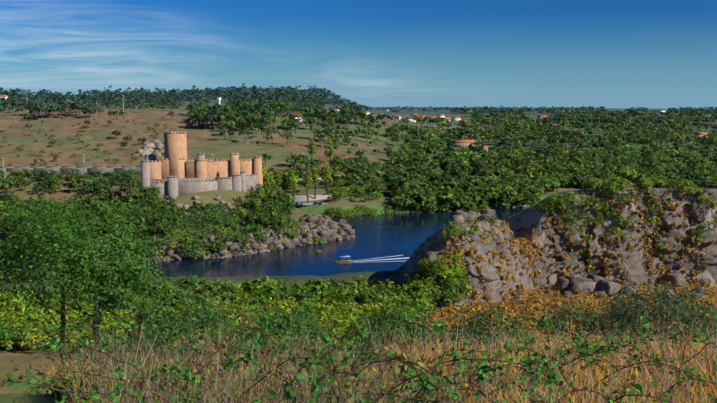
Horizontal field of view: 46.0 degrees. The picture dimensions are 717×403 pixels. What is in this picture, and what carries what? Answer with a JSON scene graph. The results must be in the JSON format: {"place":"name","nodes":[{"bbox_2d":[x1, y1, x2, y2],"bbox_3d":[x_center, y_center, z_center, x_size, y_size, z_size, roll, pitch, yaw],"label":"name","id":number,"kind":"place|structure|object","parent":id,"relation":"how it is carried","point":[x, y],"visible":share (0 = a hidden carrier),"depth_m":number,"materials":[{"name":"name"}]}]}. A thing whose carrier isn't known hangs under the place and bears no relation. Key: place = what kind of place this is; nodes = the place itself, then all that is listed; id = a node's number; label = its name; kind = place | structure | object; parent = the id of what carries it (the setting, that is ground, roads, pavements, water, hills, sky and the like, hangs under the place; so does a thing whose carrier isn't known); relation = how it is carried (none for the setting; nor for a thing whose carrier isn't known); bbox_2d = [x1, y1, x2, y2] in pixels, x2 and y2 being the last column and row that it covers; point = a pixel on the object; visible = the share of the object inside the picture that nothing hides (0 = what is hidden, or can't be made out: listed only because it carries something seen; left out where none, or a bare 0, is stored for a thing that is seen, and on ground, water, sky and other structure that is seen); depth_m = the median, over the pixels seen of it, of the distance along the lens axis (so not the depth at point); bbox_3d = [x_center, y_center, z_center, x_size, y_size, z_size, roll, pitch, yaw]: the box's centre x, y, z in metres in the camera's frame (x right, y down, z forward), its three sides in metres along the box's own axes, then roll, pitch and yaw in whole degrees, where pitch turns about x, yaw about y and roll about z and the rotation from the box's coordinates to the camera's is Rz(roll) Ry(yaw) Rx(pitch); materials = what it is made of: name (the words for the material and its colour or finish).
{"place":"outdoors","nodes":[
{"label":"outdoors","id":0,"kind":"place"},
{"bbox_2d":[2,207,528,280],"bbox_3d":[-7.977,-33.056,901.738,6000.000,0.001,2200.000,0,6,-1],"label":"river water","id":1,"kind":"structure","parent":0,"point":[385,236],"depth_m":390.83,"materials":[{"name":"blue liquid"}]},
{"bbox_2d":[335,255,409,262],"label":"boat","id":2,"kind":"object","parent":1,"relation":"on","point":[346,260],"visible":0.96,"depth_m":373.15,"materials":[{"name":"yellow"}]},
{"bbox_2d":[0,194,716,402],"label":"bushes","id":3,"kind":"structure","parent":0,"point":[85,252],"depth_m":15.93,"materials":[{"name":"green plant"}]},
{"bbox_2d":[0,86,716,402],"bbox_3d":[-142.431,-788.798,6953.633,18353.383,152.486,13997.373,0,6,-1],"label":"ground","id":4,"kind":"structure","parent":0,"point":[210,142],"depth_m":696.28,"materials":[{"name":"brown soil"}]},
{"bbox_2d":[140,131,262,200],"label":"castle","id":5,"kind":"structure","parent":4,"relation":"on","point":[174,171],"depth_m":485.06,"materials":[{"name":"beige stone"}]},
{"bbox_2d":[0,157,456,177],"bbox_3d":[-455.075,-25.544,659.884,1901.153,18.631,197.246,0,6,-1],"label":"railway wall","id":6,"kind":"structure","parent":4,"relation":"on","point":[54,168],"depth_m":638.51,"materials":[{"name":"stone"}]},
{"bbox_2d":[295,200,364,204],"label":"cars","id":7,"kind":"object","parent":4,"relation":"on","point":[315,202],"visible":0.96,"depth_m":546.64,"materials":[{"name":"blue paint"}]},
{"bbox_2d":[0,95,707,205],"bbox_3d":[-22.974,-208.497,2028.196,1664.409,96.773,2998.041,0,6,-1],"label":"buildings","id":8,"kind":"structure","parent":4,"relation":"on","point":[299,199],"depth_m":828.81,"materials":[{"name":"white paint"}]},
{"bbox_2d":[0,83,716,370],"bbox_3d":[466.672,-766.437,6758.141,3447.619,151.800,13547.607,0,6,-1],"label":"vegetation","id":9,"kind":"object","parent":4,"relation":"on","point":[491,176],"depth_m":589.89,"materials":[{"name":"green plant"}]},
{"bbox_2d":[37,312,716,402],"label":"grass","id":10,"kind":"structure","parent":4,"relation":"on","point":[691,391],"depth_m":11.79,"materials":[{"name":"beige plant"}]},
{"bbox_2d":[51,139,716,310],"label":"rocks","id":11,"kind":"object","parent":4,"relation":"on","point":[571,285],"visible":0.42,"depth_m":276.23,"materials":[{"name":"grey stone"}]},
{"bbox_2d":[136,186,716,348],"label":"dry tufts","id":12,"kind":"object","parent":4,"relation":"on","point":[516,309],"visible":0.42,"depth_m":248.59,"materials":[{"name":"orange plant"}]},
{"bbox_2d":[447,187,716,309],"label":"rock cliff","id":13,"kind":"structure","parent":4,"relation":"on","point":[633,257],"depth_m":271.65,"materials":[{"name":"grey stone"}]},
{"bbox_2d":[0,0,716,108],"label":"sky","id":14,"kind":"structure","parent":0,"point":[662,54],"materials":[{"name":"blue"}]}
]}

